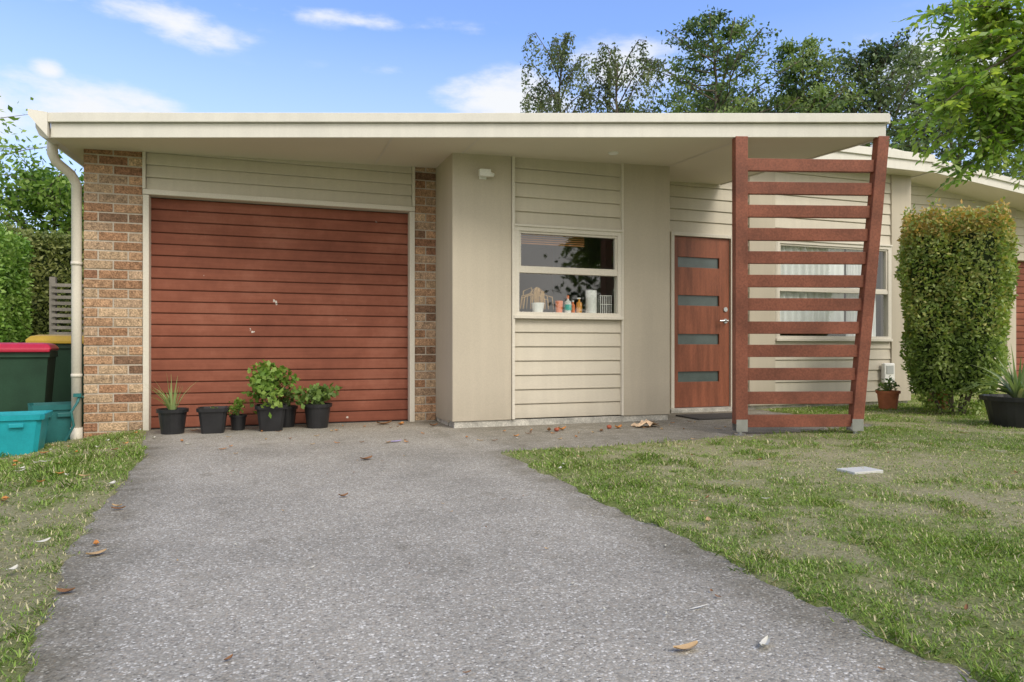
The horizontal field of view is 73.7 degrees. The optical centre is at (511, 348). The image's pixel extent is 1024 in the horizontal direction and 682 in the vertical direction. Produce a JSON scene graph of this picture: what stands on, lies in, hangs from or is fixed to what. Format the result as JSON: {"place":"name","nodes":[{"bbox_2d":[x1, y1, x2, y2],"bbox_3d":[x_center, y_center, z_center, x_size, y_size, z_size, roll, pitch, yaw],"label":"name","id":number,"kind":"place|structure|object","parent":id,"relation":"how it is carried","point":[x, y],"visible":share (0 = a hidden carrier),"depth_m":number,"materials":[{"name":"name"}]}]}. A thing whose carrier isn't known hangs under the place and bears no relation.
{"place":"outdoors","nodes":[
{"label":"outdoors","id":0,"kind":"place"},
{"bbox_2d":[146,153,411,206],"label":"garage weatherboards","id":1,"kind":"object","parent":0,"point":[346,182],"visible":0.64,"depth_m":6.63,"materials":[{"name":"beige wood"}]},
{"bbox_2d":[22,409,977,681],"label":"driveway","id":2,"kind":"structure","parent":0,"point":[198,571],"depth_m":2.22,"materials":[{"name":"grey concrete"}]},
{"bbox_2d":[145,377,194,434],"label":"potted spring onions","id":3,"kind":"object","parent":2,"relation":"on","point":[172,418],"visible":1,"depth_m":5.99,"materials":[{"name":"black plastic"}]},
{"bbox_2d":[196,406,229,433],"bbox_3d":[-2.680,0.634,6.124,0.261,0.243,0.261,0,0,-19],"label":"empty plant pot","id":4,"kind":"object","parent":2,"relation":"on","point":[212,419],"visible":1,"depth_m":6.03,"materials":[{"name":"black plastic"}]},
{"bbox_2d":[228,397,246,430],"bbox_3d":[-2.556,0.603,6.308,0.208,0.305,0.200,0,0,-6],"label":"potted plant","id":5,"kind":"object","parent":2,"relation":"on","point":[238,420],"visible":0.96,"depth_m":6.28,"materials":[{"name":"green plant"}]},
{"bbox_2d":[241,360,300,431],"bbox_3d":[-2.255,0.429,6.300,0.550,0.654,0.559,0,0,19],"label":"potted herb","id":6,"kind":"object","parent":2,"relation":"on","point":[265,382],"visible":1,"depth_m":6.20,"materials":[{"name":"green plant"}]},
{"bbox_2d":[142,151,414,430],"bbox_3d":[-2.206,-0.580,6.691,2.506,2.720,0.150,0,0,-19],"label":"garage door frame","id":7,"kind":"object","parent":2,"relation":"on","point":[148,194],"visible":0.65,"depth_m":6.54,"materials":[{"name":"beige wood"}]},
{"bbox_2d":[151,198,407,427],"bbox_3d":[-2.225,-0.327,6.744,2.400,2.153,0.010,0,0,-19],"label":"garage roller door","id":8,"kind":"structure","parent":7,"relation":"attached to","point":[309,296],"depth_m":6.72,"materials":[{"name":"red metal"}]},
{"bbox_2d":[151,420,407,429],"bbox_3d":[-2.224,0.752,6.740,2.400,0.008,0.035,0,0,-19],"label":"door weather seal","id":9,"kind":"object","parent":2,"relation":"on","point":[305,423],"depth_m":6.88,"materials":[{"name":"black plastic"}]},
{"bbox_2d":[277,385,298,427],"bbox_3d":[-2.177,0.549,6.589,0.307,0.414,0.263,0,0,-19],"label":"potted nettle","id":10,"kind":"object","parent":2,"relation":"on","point":[289,415],"visible":0.52,"depth_m":6.53,"materials":[{"name":"black plastic"}]},
{"bbox_2d":[290,382,341,428],"bbox_3d":[-1.834,0.539,6.502,0.487,0.433,0.517,0,0,-43],"label":"potted strawberry","id":11,"kind":"object","parent":2,"relation":"on","point":[317,408],"visible":1,"depth_m":6.43,"materials":[{"name":"black plastic"}]},
{"bbox_2d":[0,420,1017,672],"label":"fallen leaves","id":12,"kind":"object","parent":2,"relation":"on","point":[692,644],"visible":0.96,"depth_m":3.27,"materials":[{"name":"brown plant"}]},
{"bbox_2d":[631,419,659,426],"bbox_3d":[1.287,0.714,6.554,0.258,0.068,0.168,0,0,-19],"label":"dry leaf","id":13,"kind":"object","parent":2,"relation":"on","point":[646,421],"visible":1,"depth_m":6.53,"materials":[{"name":"brown plant"}]},
{"bbox_2d":[670,406,731,412],"bbox_3d":[2.280,0.745,8.188,0.970,0.070,0.190,0,0,-19],"label":"door step","id":14,"kind":"object","parent":2,"relation":"on","point":[700,409],"depth_m":8.09,"materials":[{"name":"grey concrete"}]},
{"bbox_2d":[676,413,731,419],"bbox_3d":[2.266,0.747,7.497,0.800,0.017,0.450,0,0,-19],"label":"doormat","id":15,"kind":"object","parent":2,"relation":"on","point":[711,416],"visible":0.56,"depth_m":7.37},
{"bbox_2d":[0,390,1023,681],"bbox_3d":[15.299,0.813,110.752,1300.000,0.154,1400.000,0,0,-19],"label":"lawn ground","id":16,"kind":"structure","parent":0,"point":[822,542],"depth_m":3.09,"materials":[{"name":"green plant"}]},
{"bbox_2d":[0,223,37,342],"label":"hedge","id":17,"kind":"object","parent":16,"relation":"on","point":[14,284],"visible":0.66,"depth_m":10.11,"materials":[{"name":"green plant"}]},
{"bbox_2d":[0,410,52,456],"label":"recycling crate","id":18,"kind":"object","parent":16,"relation":"on","point":[22,432],"visible":0.98,"depth_m":5.43,"materials":[{"name":"teal plastic"}]},
{"bbox_2d":[0,343,58,411],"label":"wheelie bin","id":19,"kind":"object","parent":16,"relation":"on","point":[27,371],"visible":0.61,"depth_m":6.26,"materials":[{"name":"green plastic"}]},
{"bbox_2d":[0,96,62,208],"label":"broadleaf tree","id":20,"kind":"object","parent":16,"relation":"on","point":[11,147],"visible":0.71,"depth_m":14.94,"materials":[{"name":"green plant"}]},
{"bbox_2d":[0,148,83,247],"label":"broadleaf tree","id":21,"kind":"object","parent":16,"relation":"on","point":[55,195],"visible":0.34,"depth_m":16.65,"materials":[{"name":"green plant"}]},
{"bbox_2d":[1,221,83,335],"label":"hedge","id":22,"kind":"object","parent":16,"relation":"on","point":[53,259],"visible":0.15,"depth_m":11.45,"materials":[{"name":"green plant"}]},
{"bbox_2d":[28,401,70,443],"bbox_3d":[-4.148,0.685,6.174,0.378,0.370,0.382,0,0,-36],"label":"garden tub","id":23,"kind":"object","parent":16,"relation":"on","point":[59,425],"visible":0.42,"depth_m":6.06,"materials":[{"name":"teal plastic"}]},
{"bbox_2d":[25,335,83,424],"bbox_3d":[-4.879,0.362,7.553,0.601,1.015,0.743,0,0,-13],"label":"wheelie bin","id":24,"kind":"object","parent":16,"relation":"on","point":[62,385],"visible":0.3,"depth_m":7.28,"materials":[{"name":"green plastic"}]},
{"bbox_2d":[49,277,83,334],"bbox_3d":[-5.512,-0.040,9.188,1.220,1.800,0.100,0,0,-19],"label":"trellis fence","id":25,"kind":"object","parent":16,"relation":"on","point":[53,304],"visible":0.14,"depth_m":8.99,"materials":[{"name":"beige wood"}]},
{"bbox_2d":[64,393,83,441],"bbox_3d":[-3.839,0.607,6.019,0.073,0.414,0.193,0,0,19],"label":"garden hose","id":26,"kind":"object","parent":16,"relation":"on","point":[79,395],"visible":1,"depth_m":5.98,"materials":[{"name":"teal plastic"}]},
{"bbox_2d":[84,149,435,437],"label":"bricks","id":27,"kind":"object","parent":16,"relation":"on","point":[105,293],"visible":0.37,"depth_m":6.19,"materials":[{"name":"brown brick"}]},
{"bbox_2d":[84,150,435,432],"bbox_3d":[-3.263,-0.480,9.429,3.194,2.880,5.945,0,0,-19],"label":"brick mortar","id":28,"kind":"object","parent":16,"relation":"on","point":[128,260],"visible":0.14,"depth_m":6.20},
{"bbox_2d":[47,141,82,439],"bbox_3d":[-3.928,-0.450,6.005,0.098,2.700,0.310,0,0,20],"label":"downpipe","id":29,"kind":"object","parent":28,"relation":"attached to","point":[59,164],"visible":0.87,"depth_m":6.07,"materials":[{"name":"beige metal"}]},
{"bbox_2d":[519,235,613,312],"bbox_3d":[0.004,-0.515,8.426,2.050,2.350,3.040,0,0,-19],"label":"kitchen room","id":30,"kind":"object","parent":16,"relation":"on","point":[594,253],"depth_m":8.94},
{"bbox_2d":[519,246,552,297],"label":"kitchen cupboards","id":31,"kind":"object","parent":30,"relation":"in","point":[538,256],"visible":0.11,"depth_m":9.72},
{"bbox_2d":[519,31,613,112],"bbox_3d":[2.171,-5.515,25.113,4.100,12.568,3.244,0,0,-19],"label":"weeping birch tree","id":32,"kind":"object","parent":16,"relation":"on","point":[541,104],"visible":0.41,"depth_m":24.62,"materials":[{"name":"green plant"}]},
{"bbox_2d":[573,37,666,112],"bbox_3d":[4.091,-5.160,25.102,3.871,11.855,3.964,0,0,-19],"label":"weeping birch tree","id":33,"kind":"object","parent":16,"relation":"on","point":[609,73],"visible":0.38,"depth_m":24.61,"materials":[{"name":"green plant"}]},
{"bbox_2d":[590,98,707,112],"bbox_3d":[5.593,-4.656,27.547,7.622,10.864,8.006,0,0,-19],"label":"broadleaf tree","id":34,"kind":"object","parent":16,"relation":"on","point":[657,111],"visible":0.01,"depth_m":27.12,"materials":[{"name":"green plant"}]},
{"bbox_2d":[436,401,906,427],"bbox_3d":[2.379,0.829,7.975,6.540,0.263,1.017,0,0,-19],"label":"foundation","id":35,"kind":"object","parent":16,"relation":"on","point":[554,420],"visible":0.21,"depth_m":6.86,"materials":[{"name":"concrete"}]},
{"bbox_2d":[436,153,669,422],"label":"rendered walls","id":36,"kind":"structure","parent":35,"relation":"on","point":[473,296],"depth_m":6.61,"materials":[{"name":"beige paint"}]},
{"bbox_2d":[479,168,494,179],"bbox_3d":[-0.242,-1.655,6.484,0.159,0.090,0.098,0,0,-19],"label":"security light","id":37,"kind":"object","parent":36,"relation":"attached to","point":[484,174],"visible":1,"depth_m":6.44,"materials":[{"name":"white plastic"}]},
{"bbox_2d":[521,234,583,246],"bbox_3d":[0.393,-1.090,6.903,0.730,0.100,0.025,0,0,-19],"label":"timber blind","id":38,"kind":"object","parent":36,"relation":"attached to","point":[564,239],"visible":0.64,"depth_m":6.90,"materials":[{"name":"brown wood"}]},
{"bbox_2d":[511,156,623,418],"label":"corner trim","id":39,"kind":"structure","parent":36,"relation":"attached to","point":[513,290],"depth_m":6.63,"materials":[{"name":"beige wood"}]},
{"bbox_2d":[515,318,620,417],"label":"window wall boards","id":40,"kind":"object","parent":36,"relation":"attached to","point":[567,367],"depth_m":6.83,"materials":[{"name":"beige wood"}]},
{"bbox_2d":[520,287,553,311],"bbox_3d":[0.261,-0.482,6.821,0.364,0.260,0.139,0,0,-19],"label":"windowsill plant","id":41,"kind":"object","parent":40,"relation":"on","point":[537,294],"visible":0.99,"depth_m":6.82,"materials":[{"name":"beige plant"}]},
{"bbox_2d":[555,301,562,311],"bbox_3d":[0.476,-0.414,6.891,0.080,0.125,0.079,0,0,-19],"label":"drinking cup","id":42,"kind":"object","parent":40,"relation":"on","point":[559,306],"visible":0.85,"depth_m":6.86,"materials":[{"name":"orange plastic"}]},
{"bbox_2d":[564,295,571,312],"bbox_3d":[0.567,-0.445,6.933,0.076,0.185,0.075,0,0,-19],"label":"dish soap bottle","id":43,"kind":"object","parent":40,"relation":"on","point":[567,306],"visible":0.94,"depth_m":6.90,"materials":[{"name":"white plastic"}]},
{"bbox_2d":[571,300,574,312],"bbox_3d":[0.621,-0.419,6.962,0.044,0.135,0.043,0,0,-19],"label":"sponge bottle","id":44,"kind":"object","parent":40,"relation":"on","point":[573,307],"visible":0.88,"depth_m":6.95,"materials":[{"name":"orange plastic"}]},
{"bbox_2d":[576,298,581,312],"bbox_3d":[0.686,-0.433,6.973,0.060,0.163,0.059,0,0,-19],"label":"hand soap pump","id":45,"kind":"object","parent":40,"relation":"on","point":[578,306],"visible":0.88,"depth_m":6.95,"materials":[{"name":"orange plastic"}]},
{"bbox_2d":[586,290,596,312],"bbox_3d":[0.814,-0.474,7.016,0.114,0.235,0.114,0,0,-19],"label":"paper towel roll","id":46,"kind":"object","parent":40,"relation":"on","point":[591,301],"visible":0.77,"depth_m":6.97,"materials":[{"name":"white paper"}]},
{"bbox_2d":[598,295,611,312],"bbox_3d":[0.952,-0.449,7.105,0.140,0.194,0.117,0,0,-19],"label":"dish rack","id":47,"kind":"object","parent":40,"relation":"on","point":[604,304],"visible":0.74,"depth_m":7.05,"materials":[{"name":"white plastic"}]},
{"bbox_2d":[515,157,620,229],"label":"window wall boards","id":48,"kind":"object","parent":36,"relation":"attached to","point":[567,193],"depth_m":6.84,"materials":[{"name":"beige wood"}]},
{"bbox_2d":[514,223,623,319],"bbox_3d":[0.567,-0.749,6.840,1.186,0.918,0.105,0,0,-19],"label":"kitchen window frame","id":49,"kind":"object","parent":36,"relation":"attached to","point":[615,272],"visible":0.92,"depth_m":6.82,"materials":[{"name":"beige wood"}]},
{"bbox_2d":[600,48,851,112],"bbox_3d":[8.660,-5.329,28.318,9.820,12.207,8.841,0,0,31],"label":"broadleaf tree","id":50,"kind":"object","parent":16,"relation":"on","point":[713,102],"visible":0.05,"depth_m":27.14,"materials":[{"name":"green plant"}]},
{"bbox_2d":[622,5,861,112],"bbox_3d":[7.115,-5.766,25.501,10.837,13.077,8.686,0,0,30],"label":"broadleaf tree","id":51,"kind":"object","parent":16,"relation":"on","point":[734,31],"visible":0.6,"depth_m":24.33,"materials":[{"name":"green plant"}]},
{"bbox_2d":[732,136,889,434],"bbox_3d":[2.624,-0.550,5.996,1.374,2.620,0.100,0,0,-3],"label":"slatted timber screen","id":52,"kind":"object","parent":16,"relation":"on","point":[867,258],"visible":0.98,"depth_m":5.97,"materials":[{"name":"wood"}]},
{"bbox_2d":[731,57,891,141],"bbox_3d":[12.040,-5.263,28.692,8.142,12.075,8.744,0,0,41],"label":"broadleaf tree","id":53,"kind":"object","parent":16,"relation":"on","point":[808,95],"visible":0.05,"depth_m":26.03,"materials":[{"name":"green plant"}]},
{"bbox_2d":[748,172,910,405],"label":"entry rendered walls","id":54,"kind":"structure","parent":16,"relation":"on","point":[900,194],"depth_m":8.52,"materials":[{"name":"beige paint"}]},
{"bbox_2d":[55,138,873,213],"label":"soffit","id":55,"kind":"structure","parent":54,"relation":"attached to","point":[713,167],"depth_m":6.30,"materials":[{"name":"beige paint"}]},
{"bbox_2d":[35,123,83,167],"bbox_3d":[-4.928,-1.992,8.742,0.130,0.499,6.480,0,0,-19],"label":"gutter","id":56,"kind":"object","parent":55,"relation":"attached to","point":[67,152],"visible":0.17,"depth_m":6.00,"materials":[{"name":"metal"}]},
{"bbox_2d":[48,112,889,184],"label":"fascia","id":57,"kind":"structure","parent":55,"relation":"attached to","point":[416,125],"depth_m":5.80,"materials":[{"name":"metal"}]},
{"bbox_2d":[28,109,50,137],"bbox_3d":[-3.888,-1.845,5.615,0.125,0.203,0.130,0,0,-19],"label":"barge end","id":58,"kind":"object","parent":57,"relation":"attached to","point":[39,118],"visible":0.93,"depth_m":5.59,"materials":[{"name":"metal"}]},
{"bbox_2d":[374,138,731,166],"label":"soffit joints","id":59,"kind":"object","parent":55,"relation":"attached to","point":[388,143],"visible":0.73,"depth_m":6.37,"materials":[{"name":"beige paint"}]},
{"bbox_2d":[608,151,618,154],"bbox_3d":[0.966,-1.857,6.503,0.100,0.011,0.100,0,0,-19],"label":"soffit downlight","id":60,"kind":"object","parent":55,"relation":"attached to","point":[613,153],"visible":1,"depth_m":6.50,"materials":[{"name":"white plastic"}]},
{"bbox_2d":[670,232,731,408],"bbox_3d":[2.282,-0.331,8.226,0.907,2.082,0.120,0,0,-19],"label":"door frame","id":61,"kind":"object","parent":54,"relation":"attached to","point":[697,235],"visible":0.45,"depth_m":8.06,"materials":[{"name":"beige wood"}]},
{"bbox_2d":[674,236,728,407],"bbox_3d":[2.271,-0.310,8.214,0.780,2.030,0.045,0,0,-19],"label":"front door leaf","id":62,"kind":"object","parent":61,"relation":"attached to","point":[699,319],"visible":0.96,"depth_m":8.20,"materials":[{"name":"brown wood"}]},
{"bbox_2d":[678,257,717,381],"bbox_3d":[2.229,-0.343,8.206,0.585,1.499,0.013,0,0,-19],"label":"front door glazing","id":63,"kind":"structure","parent":62,"relation":"attached to","point":[694,376],"depth_m":8.20,"materials":[{"name":"grey glass"}]},
{"bbox_2d":[720,307,728,322],"bbox_3d":[2.561,-0.400,8.250,0.144,0.196,0.069,0,0,-19],"label":"door handle","id":64,"kind":"object","parent":62,"relation":"attached to","point":[725,309],"visible":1,"depth_m":8.28,"materials":[{"name":"silver metal"}]},
{"bbox_2d":[670,182,748,234],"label":"entry boards over door","id":65,"kind":"object","parent":54,"relation":"attached to","point":[701,208],"visible":0.32,"depth_m":8.21,"materials":[{"name":"beige wood"}]},
{"bbox_2d":[780,249,880,335],"bbox_3d":[3.611,-0.590,10.307,2.450,2.500,2.790,0,0,-19],"label":"living room","id":66,"kind":"object","parent":54,"relation":"in","point":[878,311],"depth_m":9.60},
{"bbox_2d":[775,172,890,244],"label":"living boards","id":67,"kind":"object","parent":54,"relation":"attached to","point":[823,200],"visible":0.44,"depth_m":8.83,"materials":[{"name":"beige wood"}]},
{"bbox_2d":[776,241,892,340],"bbox_3d":[4.177,-0.734,8.854,1.880,1.288,0.105,0,0,-19],"label":"living window frame","id":68,"kind":"object","parent":67,"relation":"in","point":[885,291],"visible":0.8,"depth_m":8.87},
{"bbox_2d":[780,246,875,335],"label":"sheer curtains","id":69,"kind":"object","parent":68,"relation":"attached to","point":[813,269],"visible":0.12,"depth_m":8.85,"materials":[{"name":"white fabric"}]},
{"bbox_2d":[775,340,890,404],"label":"living boards","id":70,"kind":"object","parent":54,"relation":"attached to","point":[879,353],"visible":0.42,"depth_m":8.83,"materials":[{"name":"beige wood"}]},
{"bbox_2d":[881,363,894,384],"bbox_3d":[5.002,0.493,9.052,0.180,0.586,0.096,0,0,-19],"label":"meter box","id":71,"kind":"object","parent":70,"relation":"attached to","point":[887,370],"visible":0.64,"depth_m":9.04,"materials":[{"name":"white plastic"}]},
{"bbox_2d":[775,241,891,339],"bbox_3d":[4.173,-0.735,8.866,1.886,1.270,0.080,0,0,-19],"label":"living window trim","id":72,"kind":"structure","parent":54,"relation":"attached to","point":[776,289],"depth_m":8.83,"materials":[{"name":"beige wood"}]},
{"bbox_2d":[886,168,926,176],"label":"roof soffit","id":73,"kind":"structure","parent":54,"relation":"on","point":[889,171],"depth_m":9.04,"materials":[{"name":"beige paint"}]},
{"bbox_2d":[814,146,934,177],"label":"roof fascia","id":74,"kind":"structure","parent":73,"relation":"on","point":[902,160],"depth_m":8.77,"materials":[{"name":"metal"}]},
{"bbox_2d":[747,32,925,148],"bbox_3d":[10.675,-5.384,24.562,8.292,12.316,7.775,0,0,25],"label":"broadleaf tree","id":75,"kind":"object","parent":16,"relation":"on","point":[788,48],"visible":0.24,"depth_m":24.52,"materials":[{"name":"green plant"}]},
{"bbox_2d":[837,466,882,474],"bbox_3d":[2.100,0.745,4.121,0.220,0.030,0.140,0,0,-19],"label":"drain cover","id":76,"kind":"object","parent":16,"relation":"on","point":[859,470],"visible":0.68,"depth_m":4.08,"materials":[{"name":"grey plastic"}]},
{"bbox_2d":[796,25,977,155],"bbox_3d":[13.785,-5.486,25.629,8.464,12.520,8.193,0,0,-35],"label":"broadleaf tree","id":77,"kind":"object","parent":16,"relation":"on","point":[880,58],"visible":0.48,"depth_m":24.25,"materials":[{"name":"green plant"}]},
{"bbox_2d":[875,375,900,409],"bbox_3d":[4.616,0.546,8.367,0.289,0.428,0.275,0,0,23],"label":"terracotta pot","id":78,"kind":"object","parent":16,"relation":"on","point":[888,397],"visible":0.95,"depth_m":8.31,"materials":[{"name":"ceramic"}]},
{"bbox_2d":[927,392,947,409],"bbox_3d":[5.135,0.564,8.227,0.312,0.393,0.282,0,0,-19],"label":"terracotta pot","id":79,"kind":"object","parent":16,"relation":"on","point":[939,400],"visible":0.06,"depth_m":8.14,"materials":[{"name":"brown ceramic"}]},
{"bbox_2d":[868,58,1023,179],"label":"broadleaf tree","id":80,"kind":"object","parent":16,"relation":"on","point":[940,152],"visible":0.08,"depth_m":24.38,"materials":[{"name":"green plant"}]},
{"bbox_2d":[888,0,1023,197],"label":"overhanging rowan tree","id":81,"kind":"object","parent":16,"relation":"on","point":[994,106],"visible":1,"depth_m":4.48,"materials":[{"name":"green plant"}]},
{"bbox_2d":[893,196,1022,415],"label":"clipped lilly pilly bush","id":82,"kind":"object","parent":16,"relation":"on","point":[956,272],"visible":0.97,"depth_m":7.39,"materials":[{"name":"green plant"}]},
{"bbox_2d":[911,182,1004,391],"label":"weatherboards","id":83,"kind":"object","parent":16,"relation":"on","point":[920,194],"visible":0.04,"depth_m":11.34,"materials":[{"name":"beige wood"}]},
{"bbox_2d":[956,139,1023,178],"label":"broadleaf tree","id":84,"kind":"object","parent":16,"relation":"on","point":[1009,172],"visible":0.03,"depth_m":23.81,"materials":[{"name":"green plant"}]},
{"bbox_2d":[964,347,1023,427],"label":"potted agave","id":85,"kind":"object","parent":16,"relation":"on","point":[1005,410],"visible":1,"depth_m":6.50,"materials":[{"name":"black plastic"}]},
{"bbox_2d":[1005,207,1015,382],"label":"rendered piers","id":86,"kind":"structure","parent":16,"relation":"on","point":[1011,341],"depth_m":11.86,"materials":[{"name":"beige paint"}]},
{"bbox_2d":[911,173,1023,261],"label":"roof soffit","id":87,"kind":"structure","parent":86,"relation":"on","point":[988,194],"depth_m":11.22,"materials":[{"name":"beige paint"}]},
{"bbox_2d":[870,144,1023,193],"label":"fascia","id":88,"kind":"structure","parent":87,"relation":"attached to","point":[1003,182],"depth_m":10.88,"materials":[{"name":"metal"}]},
{"bbox_2d":[1016,261,1023,377],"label":"garage door","id":89,"kind":"structure","parent":86,"relation":"attached to","point":[1020,322],"depth_m":12.08,"materials":[{"name":"paint"}]},
{"bbox_2d":[1016,210,1023,260],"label":"weatherboards over garage","id":90,"kind":"object","parent":86,"relation":"attached to","point":[1020,225],"visible":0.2,"depth_m":11.97,"materials":[{"name":"beige wood"}]},
{"bbox_2d":[0,0,1023,232],"label":"sky","id":91,"kind":"structure","parent":0,"point":[196,56],"materials":[{"name":"blue"}]}
]}

